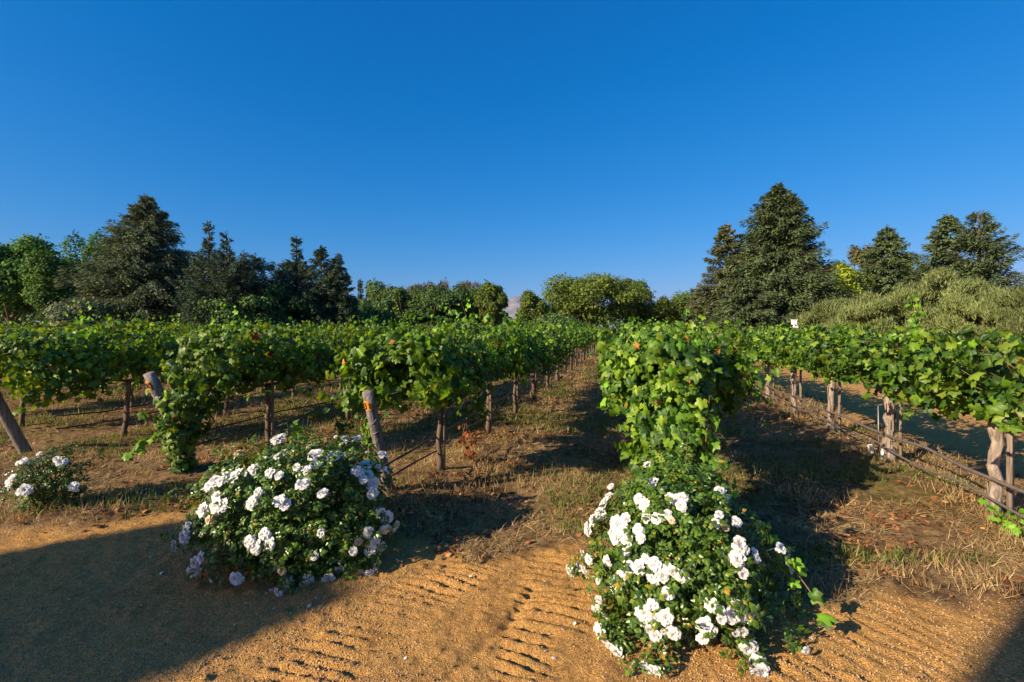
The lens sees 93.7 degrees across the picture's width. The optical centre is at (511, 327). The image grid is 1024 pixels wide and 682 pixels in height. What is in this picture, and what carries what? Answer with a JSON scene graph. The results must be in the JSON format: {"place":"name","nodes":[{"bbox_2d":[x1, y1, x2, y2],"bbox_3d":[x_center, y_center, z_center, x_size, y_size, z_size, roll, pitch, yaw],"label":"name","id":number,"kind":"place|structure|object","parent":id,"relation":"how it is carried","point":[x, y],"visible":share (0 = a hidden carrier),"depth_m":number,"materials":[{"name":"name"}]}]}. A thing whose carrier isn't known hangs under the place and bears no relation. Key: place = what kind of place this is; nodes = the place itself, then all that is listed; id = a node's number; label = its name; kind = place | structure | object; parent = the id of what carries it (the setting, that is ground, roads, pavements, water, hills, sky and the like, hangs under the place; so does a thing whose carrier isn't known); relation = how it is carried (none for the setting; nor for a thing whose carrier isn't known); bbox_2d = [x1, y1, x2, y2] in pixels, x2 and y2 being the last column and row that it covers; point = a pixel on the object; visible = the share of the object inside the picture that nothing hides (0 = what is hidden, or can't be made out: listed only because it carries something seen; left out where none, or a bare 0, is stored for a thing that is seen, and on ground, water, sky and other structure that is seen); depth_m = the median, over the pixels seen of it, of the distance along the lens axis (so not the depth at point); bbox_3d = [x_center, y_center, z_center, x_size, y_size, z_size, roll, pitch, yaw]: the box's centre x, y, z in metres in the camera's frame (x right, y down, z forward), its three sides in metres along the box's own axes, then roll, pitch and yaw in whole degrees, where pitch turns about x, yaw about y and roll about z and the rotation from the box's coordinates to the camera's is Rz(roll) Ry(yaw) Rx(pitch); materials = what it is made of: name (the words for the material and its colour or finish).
{"place":"outdoors","nodes":[
{"label":"outdoors","id":0,"kind":"place"},
{"bbox_2d":[54,374,338,416],"bbox_3d":[-3.198,1.190,17.999,0.039,0.100,24.063,0,0,13],"label":"irrigation hose","id":1,"kind":"object","parent":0,"point":[114,409],"visible":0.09,"depth_m":6.87,"materials":[{"name":"black rubber"}]},
{"bbox_2d":[201,397,344,431],"bbox_3d":[-0.687,1.184,17.500,0.039,0.084,24.680,0,0,13],"label":"irrigation hose","id":2,"kind":"object","parent":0,"point":[262,416],"visible":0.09,"depth_m":6.32,"materials":[{"name":"black rubber"}]},
{"bbox_2d":[21,296,694,327],"bbox_3d":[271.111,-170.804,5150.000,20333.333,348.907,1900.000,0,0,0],"label":"hills","id":3,"kind":"structure","parent":0,"point":[511,309],"depth_m":4698.45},
{"bbox_2d":[0,328,1023,681],"bbox_3d":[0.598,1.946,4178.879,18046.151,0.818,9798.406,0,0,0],"label":"ground","id":4,"kind":"structure","parent":0,"point":[526,612],"depth_m":3.10,"materials":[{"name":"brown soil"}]},
{"bbox_2d":[0,392,32,453],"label":"end post","id":5,"kind":"object","parent":4,"relation":"on","point":[14,431],"visible":0.79,"depth_m":6.04,"materials":[{"name":"grey wood"}]},
{"bbox_2d":[0,329,116,415],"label":"grapevine","id":6,"kind":"object","parent":5,"relation":"attached to","point":[19,375],"visible":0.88,"depth_m":6.00,"materials":[{"name":"green plant"}]},
{"bbox_2d":[0,233,72,326],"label":"broadleaf tree","id":7,"kind":"object","parent":4,"relation":"on","point":[12,260],"visible":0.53,"depth_m":45.08,"materials":[{"name":"green plant"}]},
{"bbox_2d":[0,322,100,398],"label":"grapevine","id":8,"kind":"object","parent":4,"relation":"on","point":[41,326],"visible":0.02,"depth_m":10.26,"materials":[{"name":"green plant"}]},
{"bbox_2d":[17,245,87,323],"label":"broadleaf tree","id":9,"kind":"object","parent":4,"relation":"on","point":[39,271],"visible":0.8,"depth_m":41.88,"materials":[{"name":"green plant"}]},
{"bbox_2d":[0,326,107,426],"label":"grapevine","id":10,"kind":"object","parent":4,"relation":"on","point":[21,415],"visible":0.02,"depth_m":7.97,"materials":[{"name":"green plant"}]},
{"bbox_2d":[0,441,117,515],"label":"rose bush","id":11,"kind":"object","parent":4,"relation":"on","point":[48,491],"visible":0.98,"depth_m":4.20,"materials":[{"name":"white plant"}]},
{"bbox_2d":[38,296,126,328],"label":"shrub","id":12,"kind":"object","parent":4,"relation":"on","point":[47,310],"visible":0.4,"depth_m":36.45,"materials":[{"name":"green plant"}]},
{"bbox_2d":[57,227,111,299],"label":"broadleaf tree","id":13,"kind":"object","parent":4,"relation":"on","point":[87,252],"visible":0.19,"depth_m":58.56,"materials":[{"name":"green plant"}]},
{"bbox_2d":[17,299,207,436],"bbox_3d":[-5.747,0.643,7.129,1.359,2.063,2.994,0,0,13],"label":"grapevine","id":14,"kind":"object","parent":4,"relation":"on","point":[137,357],"visible":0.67,"depth_m":6.89,"materials":[{"name":"green plant"}]},
{"bbox_2d":[42,317,182,407],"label":"grapevine","id":15,"kind":"object","parent":4,"relation":"on","point":[66,324],"visible":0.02,"depth_m":9.20,"materials":[{"name":"green plant"}]},
{"bbox_2d":[30,194,203,328],"bbox_3d":[-31.872,-4.241,42.008,15.596,15.125,14.038,0,0,-27],"label":"conifer tree","id":16,"kind":"object","parent":4,"relation":"on","point":[133,269],"visible":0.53,"depth_m":39.64,"materials":[{"name":"green plant"}]},
{"bbox_2d":[143,371,199,467],"bbox_3d":[-3.708,1.080,5.267,0.124,1.241,0.593,0,0,26],"label":"end post","id":17,"kind":"object","parent":4,"relation":"on","point":[153,384],"visible":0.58,"depth_m":5.07,"materials":[{"name":"grey wood"}]},
{"bbox_2d":[56,379,339,429],"bbox_3d":[-3.188,1.347,17.999,0.039,0.093,24.056,0,0,13],"label":"irrigation hose","id":18,"kind":"object","parent":4,"relation":"on","point":[158,411],"visible":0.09,"depth_m":7.09,"materials":[{"name":"black rubber"}]},
{"bbox_2d":[165,221,234,327],"bbox_3d":[-25.267,-3.363,40.109,6.190,11.215,6.221,0,0,-32],"label":"conifer tree","id":19,"kind":"object","parent":4,"relation":"on","point":[207,245],"visible":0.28,"depth_m":39.13,"materials":[{"name":"green plant"}]},
{"bbox_2d":[121,328,289,474],"bbox_3d":[-3.461,0.836,5.758,1.233,1.664,1.870,0,0,20],"label":"grapevine","id":20,"kind":"object","parent":4,"relation":"on","point":[195,397],"visible":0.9,"depth_m":5.27,"materials":[{"name":"green plant"}]},
{"bbox_2d":[147,313,293,414],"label":"grapevine","id":21,"kind":"object","parent":4,"relation":"on","point":[215,329],"visible":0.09,"depth_m":8.34,"materials":[{"name":"green plant"}]},
{"bbox_2d":[176,231,270,327],"bbox_3d":[-23.196,-2.866,38.945,7.076,10.200,6.509,0,0,-36],"label":"conifer tree","id":22,"kind":"object","parent":4,"relation":"on","point":[230,275],"visible":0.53,"depth_m":38.17,"materials":[{"name":"green plant"}]},
{"bbox_2d":[192,288,284,327],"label":"shrub","id":23,"kind":"object","parent":4,"relation":"on","point":[214,303],"visible":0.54,"depth_m":37.33,"materials":[{"name":"green plant"}]},
{"bbox_2d":[156,304,351,445],"bbox_3d":[-3.272,0.684,6.479,1.652,1.962,2.994,0,0,13],"label":"grapevine","id":24,"kind":"object","parent":4,"relation":"on","point":[294,361],"visible":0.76,"depth_m":6.20,"materials":[{"name":"green plant"}]},
{"bbox_2d":[219,253,293,326],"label":"conifer tree","id":25,"kind":"object","parent":4,"relation":"on","point":[259,264],"visible":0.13,"depth_m":40.48,"materials":[{"name":"green plant"}]},
{"bbox_2d":[201,408,335,443],"bbox_3d":[-0.677,1.339,17.500,0.039,0.071,24.680,0,0,13],"label":"irrigation hose","id":26,"kind":"object","parent":4,"relation":"on","point":[258,428],"visible":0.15,"depth_m":6.23,"materials":[{"name":"black rubber"}]},
{"bbox_2d":[271,362,273,437],"bbox_3d":[-3.228,1.071,6.472,0.038,1.250,0.039,0,0,-33],"label":"vine stake","id":27,"kind":"object","parent":4,"relation":"on","point":[272,410],"visible":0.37,"depth_m":6.45,"materials":[{"name":"brown wood"}]},
{"bbox_2d":[241,281,309,327],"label":"shrub","id":28,"kind":"object","parent":4,"relation":"on","point":[290,303],"visible":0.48,"depth_m":39.75,"materials":[{"name":"green plant"}]},
{"bbox_2d":[160,411,405,596],"bbox_3d":[-1.609,1.182,3.536,1.623,1.058,1.387,0,0,0],"label":"rose bush","id":29,"kind":"object","parent":4,"relation":"on","point":[299,510],"visible":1,"depth_m":3.16,"materials":[{"name":"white plant"}]},
{"bbox_2d":[264,235,329,324],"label":"conifer tree","id":30,"kind":"object","parent":4,"relation":"on","point":[294,272],"visible":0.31,"depth_m":42.89,"materials":[{"name":"green plant"}]},
{"bbox_2d":[289,423,309,447],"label":"seedling","id":31,"kind":"object","parent":4,"relation":"on","point":[295,432],"visible":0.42,"depth_m":6.28,"materials":[{"name":"green plant"}]},
{"bbox_2d":[274,320,332,397],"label":"grapevine","id":32,"kind":"object","parent":4,"relation":"on","point":[293,388],"visible":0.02,"depth_m":10.68,"materials":[{"name":"green plant"}]},
{"bbox_2d":[293,245,340,327],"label":"conifer tree","id":33,"kind":"object","parent":4,"relation":"on","point":[317,260],"visible":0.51,"depth_m":42.09,"materials":[{"name":"green plant"}]},
{"bbox_2d":[310,253,363,327],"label":"conifer tree","id":34,"kind":"object","parent":4,"relation":"on","point":[342,294],"visible":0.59,"depth_m":42.39,"materials":[{"name":"green plant"}]},
{"bbox_2d":[300,317,374,389],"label":"grapevine","id":35,"kind":"object","parent":4,"relation":"on","point":[326,325],"visible":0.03,"depth_m":12.38,"materials":[{"name":"green plant"}]},
{"bbox_2d":[282,315,399,420],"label":"grapevine","id":36,"kind":"object","parent":4,"relation":"on","point":[345,331],"visible":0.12,"depth_m":8.37,"materials":[{"name":"green plant"}]},
{"bbox_2d":[334,410,354,438],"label":"weed clump","id":37,"kind":"object","parent":4,"relation":"on","point":[339,426],"visible":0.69,"depth_m":6.67,"materials":[{"name":"green plant"}]},
{"bbox_2d":[331,295,379,327],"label":"shrub","id":38,"kind":"object","parent":4,"relation":"on","point":[359,313],"visible":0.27,"depth_m":43.39,"materials":[{"name":"green plant"}]},
{"bbox_2d":[358,297,395,329],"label":"broadleaf tree","id":39,"kind":"object","parent":4,"relation":"on","point":[383,308],"visible":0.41,"depth_m":51.19,"materials":[{"name":"green plant"}]},
{"bbox_2d":[362,389,394,494],"bbox_3d":[-1.222,1.116,4.444,0.106,1.138,0.523,0,0,13],"label":"end post","id":40,"kind":"object","parent":4,"relation":"on","point":[370,408],"visible":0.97,"depth_m":4.32,"materials":[{"name":"grey wood"}]},
{"bbox_2d":[359,278,407,309],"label":"broadleaf tree","id":41,"kind":"object","parent":4,"relation":"on","point":[374,292],"visible":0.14,"depth_m":60.66,"materials":[{"name":"green plant"}]},
{"bbox_2d":[348,319,439,339],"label":"grapevine","id":42,"kind":"object","parent":4,"relation":"on","point":[369,326],"visible":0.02,"depth_m":9.76,"materials":[{"name":"green plant"}]},
{"bbox_2d":[378,284,436,327],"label":"broadleaf tree","id":43,"kind":"object","parent":4,"relation":"on","point":[397,295],"visible":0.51,"depth_m":56.37,"materials":[{"name":"green plant"}]},
{"bbox_2d":[342,331,474,468],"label":"grapevine","id":44,"kind":"object","parent":4,"relation":"on","point":[409,350],"visible":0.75,"depth_m":4.42,"materials":[{"name":"green plant"}]},
{"bbox_2d":[316,305,513,470],"bbox_3d":[-0.852,0.717,5.374,1.536,1.885,2.752,0,0,13],"label":"grapevine","id":45,"kind":"object","parent":4,"relation":"on","point":[482,362],"visible":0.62,"depth_m":4.66,"materials":[{"name":"green plant"}]},
{"bbox_2d":[410,281,478,325],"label":"broadleaf tree","id":46,"kind":"object","parent":4,"relation":"on","point":[437,297],"visible":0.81,"depth_m":54.44,"materials":[{"name":"green plant"}]},
{"bbox_2d":[443,406,445,469],"bbox_3d":[-0.764,1.065,5.402,0.027,1.250,0.027,0,0,-31],"label":"vine stake","id":47,"kind":"object","parent":4,"relation":"on","point":[444,440],"visible":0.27,"depth_m":5.39,"materials":[{"name":"brown wood"}]},
{"bbox_2d":[0,304,897,331],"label":"woods","id":48,"kind":"object","parent":4,"relation":"on","point":[23,319],"visible":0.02,"depth_m":77.88,"materials":[{"name":"green plant"}]},
{"bbox_2d":[458,423,479,461],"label":"seedling","id":49,"kind":"object","parent":4,"relation":"on","point":[469,451],"visible":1,"depth_m":5.74,"materials":[{"name":"brown plant"}]},
{"bbox_2d":[68,543,891,658],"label":"fallen petals","id":50,"kind":"object","parent":4,"relation":"on","point":[552,657],"visible":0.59,"depth_m":2.72,"materials":[{"name":"white plant"}]},
{"bbox_2d":[460,287,502,326],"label":"broadleaf tree","id":51,"kind":"object","parent":4,"relation":"on","point":[472,291],"visible":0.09,"depth_m":58.99,"materials":[{"name":"green plant"}]},
{"bbox_2d":[424,298,544,433],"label":"grapevine","id":52,"kind":"object","parent":4,"relation":"on","point":[520,338],"visible":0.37,"depth_m":7.08,"materials":[{"name":"green plant"}]},
{"bbox_2d":[383,349,588,466],"bbox_3d":[1.867,1.228,16.850,0.039,0.113,25.907,0,0,13],"label":"irrigation hose","id":53,"kind":"object","parent":4,"relation":"on","point":[404,454],"visible":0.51,"depth_m":5.40,"materials":[{"name":"black rubber"}]},
{"bbox_2d":[383,352,588,480],"bbox_3d":[1.887,1.369,16.849,0.037,0.085,25.912,0,0,13],"label":"irrigation hose","id":54,"kind":"object","parent":4,"relation":"on","point":[397,472],"visible":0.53,"depth_m":5.85,"materials":[{"name":"black rubber"}]},
{"bbox_2d":[473,279,508,326],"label":"broadleaf tree","id":55,"kind":"object","parent":4,"relation":"on","point":[489,297],"visible":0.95,"depth_m":53.31,"materials":[{"name":"green plant"}]},
{"bbox_2d":[0,352,999,567],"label":"weeds","id":56,"kind":"object","parent":4,"relation":"on","point":[138,429],"visible":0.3,"depth_m":5.86,"materials":[{"name":"green plant"}]},
{"bbox_2d":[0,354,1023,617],"bbox_3d":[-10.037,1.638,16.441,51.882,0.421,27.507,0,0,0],"label":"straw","id":57,"kind":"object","parent":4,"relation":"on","point":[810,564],"visible":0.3,"depth_m":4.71,"materials":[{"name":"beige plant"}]},
{"bbox_2d":[0,357,1023,599],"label":"fallen leaves","id":58,"kind":"object","parent":4,"relation":"on","point":[451,548],"visible":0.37,"depth_m":4.43,"materials":[{"name":"brown plant"}]},
{"bbox_2d":[468,319,562,413],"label":"grapevine","id":59,"kind":"object","parent":4,"relation":"on","point":[545,359],"visible":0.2,"depth_m":8.65,"materials":[{"name":"green plant"}]},
{"bbox_2d":[515,288,549,325],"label":"broadleaf tree","id":60,"kind":"object","parent":4,"relation":"on","point":[529,300],"visible":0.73,"depth_m":49.41,"materials":[{"name":"green plant"}]},
{"bbox_2d":[511,316,572,398],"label":"grapevine","id":61,"kind":"object","parent":4,"relation":"on","point":[559,347],"visible":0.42,"depth_m":10.51,"materials":[{"name":"green plant"}]},
{"bbox_2d":[524,314,576,388],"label":"grapevine","id":62,"kind":"object","parent":4,"relation":"on","point":[573,347],"visible":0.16,"depth_m":12.64,"materials":[{"name":"green plant"}]},
{"bbox_2d":[532,318,579,380],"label":"grapevine","id":63,"kind":"object","parent":4,"relation":"on","point":[575,343],"visible":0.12,"depth_m":14.48,"materials":[{"name":"green plant"}]},
{"bbox_2d":[528,311,593,327],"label":"shrub","id":64,"kind":"object","parent":4,"relation":"on","point":[564,319],"visible":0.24,"depth_m":44.67,"materials":[{"name":"green plant"}]},
{"bbox_2d":[547,321,588,373],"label":"grapevine","id":65,"kind":"object","parent":4,"relation":"on","point":[581,340],"visible":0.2,"depth_m":16.18,"materials":[{"name":"green plant"}]},
{"bbox_2d":[555,322,590,369],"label":"grapevine","id":66,"kind":"object","parent":4,"relation":"on","point":[586,336],"visible":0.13,"depth_m":17.47,"materials":[{"name":"green plant"}]},
{"bbox_2d":[538,272,657,328],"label":"broadleaf tree","id":67,"kind":"object","parent":4,"relation":"on","point":[564,296],"visible":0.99,"depth_m":49.12,"materials":[{"name":"green plant"}]},
{"bbox_2d":[606,278,658,327],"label":"broadleaf tree","id":68,"kind":"object","parent":4,"relation":"on","point":[644,285],"visible":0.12,"depth_m":55.40,"materials":[{"name":"green plant"}]},
{"bbox_2d":[618,317,684,331],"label":"grapevine","id":69,"kind":"object","parent":4,"relation":"on","point":[665,327],"depth_m":9.00,"materials":[{"name":"green plant"}]},
{"bbox_2d":[639,294,680,326],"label":"shrub","id":70,"kind":"object","parent":4,"relation":"on","point":[664,308],"visible":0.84,"depth_m":50.91,"materials":[{"name":"green plant"}]},
{"bbox_2d":[595,306,781,437],"bbox_3d":[1.692,0.701,5.110,1.597,1.930,2.739,0,0,13],"label":"grapevine","id":71,"kind":"object","parent":4,"relation":"on","point":[729,379],"visible":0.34,"depth_m":4.33,"materials":[{"name":"green plant"}]},
{"bbox_2d":[565,426,813,677],"bbox_3d":[1.012,1.154,2.917,1.374,1.114,1.405,0,0,0],"label":"rose bush","id":72,"kind":"object","parent":4,"relation":"on","point":[699,533],"visible":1,"depth_m":2.53,"materials":[{"name":"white plant"}]},
{"bbox_2d":[671,290,707,326],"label":"shrub","id":73,"kind":"object","parent":4,"relation":"on","point":[681,299],"visible":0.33,"depth_m":54.99,"materials":[{"name":"green plant"}]},
{"bbox_2d":[586,330,836,631],"bbox_3d":[1.240,0.856,3.971,1.214,1.694,2.965,0,0,7],"label":"grapevine","id":74,"kind":"object","parent":4,"relation":"on","point":[659,384],"visible":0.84,"depth_m":3.53,"materials":[{"name":"green plant"}]},
{"bbox_2d":[685,221,746,327],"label":"conifer tree","id":75,"kind":"object","parent":4,"relation":"on","point":[706,298],"visible":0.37,"depth_m":44.60,"materials":[{"name":"green plant"}]},
{"bbox_2d":[700,274,795,330],"bbox_3d":[19.879,-0.961,39.797,9.048,7.163,8.702,0,0,0],"label":"conifer tree","id":76,"kind":"object","parent":4,"relation":"on","point":[743,297],"visible":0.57,"depth_m":38.98,"materials":[{"name":"green plant"}]},
{"bbox_2d":[731,326,798,400],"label":"grapevine","id":77,"kind":"object","parent":4,"relation":"on","point":[767,367],"visible":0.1,"depth_m":10.68,"materials":[{"name":"green plant"}]},
{"bbox_2d":[694,180,873,330],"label":"conifer tree","id":78,"kind":"object","parent":4,"relation":"on","point":[779,254],"visible":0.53,"depth_m":41.75,"materials":[{"name":"green plant"}]},
{"bbox_2d":[737,322,847,412],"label":"grapevine","id":79,"kind":"object","parent":4,"relation":"on","point":[766,338],"visible":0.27,"depth_m":9.01,"materials":[{"name":"green plant"}]},
{"bbox_2d":[775,268,824,318],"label":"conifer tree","id":80,"kind":"object","parent":4,"relation":"on","point":[812,291],"visible":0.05,"depth_m":40.09,"materials":[{"name":"green plant"}]},
{"bbox_2d":[838,380,840,431],"bbox_3d":[5.028,1.095,7.367,0.033,1.250,0.033,0,0,-23],"label":"vine stake","id":81,"kind":"object","parent":4,"relation":"on","point":[839,403],"visible":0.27,"depth_m":7.35,"materials":[{"name":"brown wood"}]},
{"bbox_2d":[796,295,886,344],"bbox_3d":[16.648,0.162,23.779,4.460,3.684,4.453,0,0,30],"label":"olive tree","id":82,"kind":"object","parent":4,"relation":"on","point":[815,314],"visible":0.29,"depth_m":23.97,"materials":[{"name":"green plant"}]},
{"bbox_2d":[825,260,862,299],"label":"broadleaf tree","id":83,"kind":"object","parent":4,"relation":"on","point":[847,269],"visible":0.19,"depth_m":40.63,"materials":[{"name":"green plant"}]},
{"bbox_2d":[771,321,926,432],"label":"grapevine","id":84,"kind":"object","parent":4,"relation":"on","point":[793,346],"visible":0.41,"depth_m":7.37,"materials":[{"name":"green plant"}]},
{"bbox_2d":[846,243,878,273],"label":"broadleaf tree","id":85,"kind":"object","parent":4,"relation":"on","point":[856,258],"visible":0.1,"depth_m":54.12,"materials":[{"name":"green plant"}]},
{"bbox_2d":[852,269,874,295],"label":"broadleaf tree","id":86,"kind":"object","parent":4,"relation":"on","point":[869,278],"visible":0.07,"depth_m":45.24,"materials":[{"name":"green plant"}]},
{"bbox_2d":[836,290,938,346],"bbox_3d":[17.198,0.076,22.003,3.845,3.809,3.686,0,0,6],"label":"olive tree","id":87,"kind":"object","parent":4,"relation":"on","point":[871,305],"visible":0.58,"depth_m":21.48,"materials":[{"name":"green plant"}]},
{"bbox_2d":[752,380,1023,493],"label":"irrigation hose","id":88,"kind":"object","parent":4,"relation":"on","point":[1012,487],"visible":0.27,"depth_m":5.00,"materials":[{"name":"black rubber"}]},
{"bbox_2d":[755,387,1023,517],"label":"irrigation hose","id":89,"kind":"object","parent":4,"relation":"on","point":[976,490],"visible":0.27,"depth_m":4.93,"materials":[{"name":"black rubber"}]},
{"bbox_2d":[857,224,931,334],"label":"conifer tree","id":90,"kind":"object","parent":4,"relation":"on","point":[887,275],"visible":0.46,"depth_m":47.16,"materials":[{"name":"green plant"}]},
{"bbox_2d":[899,402,902,462],"bbox_3d":[4.635,1.087,5.724,0.027,1.250,0.027,0,0,-28],"label":"vine stake","id":91,"kind":"object","parent":4,"relation":"on","point":[900,434],"visible":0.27,"depth_m":5.71,"materials":[{"name":"brown wood"}]},
{"bbox_2d":[797,292,1023,462],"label":"grapevine","id":92,"kind":"object","parent":4,"relation":"on","point":[851,363],"visible":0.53,"depth_m":5.68,"materials":[{"name":"green plant"}]},
{"bbox_2d":[885,266,988,350],"bbox_3d":[18.726,-0.309,20.898,4.512,4.719,3.846,0,0,-43],"label":"olive tree","id":93,"kind":"object","parent":4,"relation":"on","point":[929,288],"visible":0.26,"depth_m":20.82,"materials":[{"name":"green plant"}]},
{"bbox_2d":[866,328,1023,516],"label":"grapevine","id":94,"kind":"object","parent":4,"relation":"on","point":[990,389],"visible":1,"depth_m":4.00,"materials":[{"name":"green plant"}]},
{"bbox_2d":[893,211,1007,340],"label":"conifer tree","id":95,"kind":"object","parent":4,"relation":"on","point":[946,225],"visible":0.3,"depth_m":43.68,"materials":[{"name":"green plant"}]},
{"bbox_2d":[917,209,1023,327],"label":"conifer tree","id":96,"kind":"object","parent":4,"relation":"on","point":[993,255],"visible":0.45,"depth_m":40.96,"materials":[{"name":"green plant"}]},
{"bbox_2d":[934,277,1011,341],"bbox_3d":[18.571,-0.041,19.050,3.034,4.070,3.378,0,0,-1],"label":"olive tree","id":97,"kind":"object","parent":4,"relation":"on","point":[956,296],"visible":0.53,"depth_m":19.01,"materials":[{"name":"green plant"}]},
{"bbox_2d":[974,283,1023,361],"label":"olive tree","id":98,"kind":"object","parent":4,"relation":"on","point":[1002,312],"visible":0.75,"depth_m":17.01,"materials":[{"name":"green plant"}]},
{"bbox_2d":[977,498,1023,536],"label":"sucker","id":99,"kind":"object","parent":4,"relation":"on","point":[1010,525],"visible":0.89,"depth_m":3.80,"materials":[{"name":"green plant"}]},
{"bbox_2d":[1006,432,1013,516],"bbox_3d":[4.245,1.092,4.092,0.038,1.250,0.039,0,0,-19],"label":"vine stake","id":100,"kind":"object","parent":4,"relation":"on","point":[1009,467],"visible":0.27,"depth_m":4.08,"materials":[{"name":"brown wood"}]},
{"bbox_2d":[0,352,1023,600],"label":"dry grass","id":101,"kind":"structure","parent":0,"point":[516,438],"depth_m":4.89,"materials":[{"name":"plant"}]},
{"bbox_2d":[0,0,1023,315],"label":"sky","id":102,"kind":"structure","parent":0,"point":[514,145],"materials":[{"name":"blue"}]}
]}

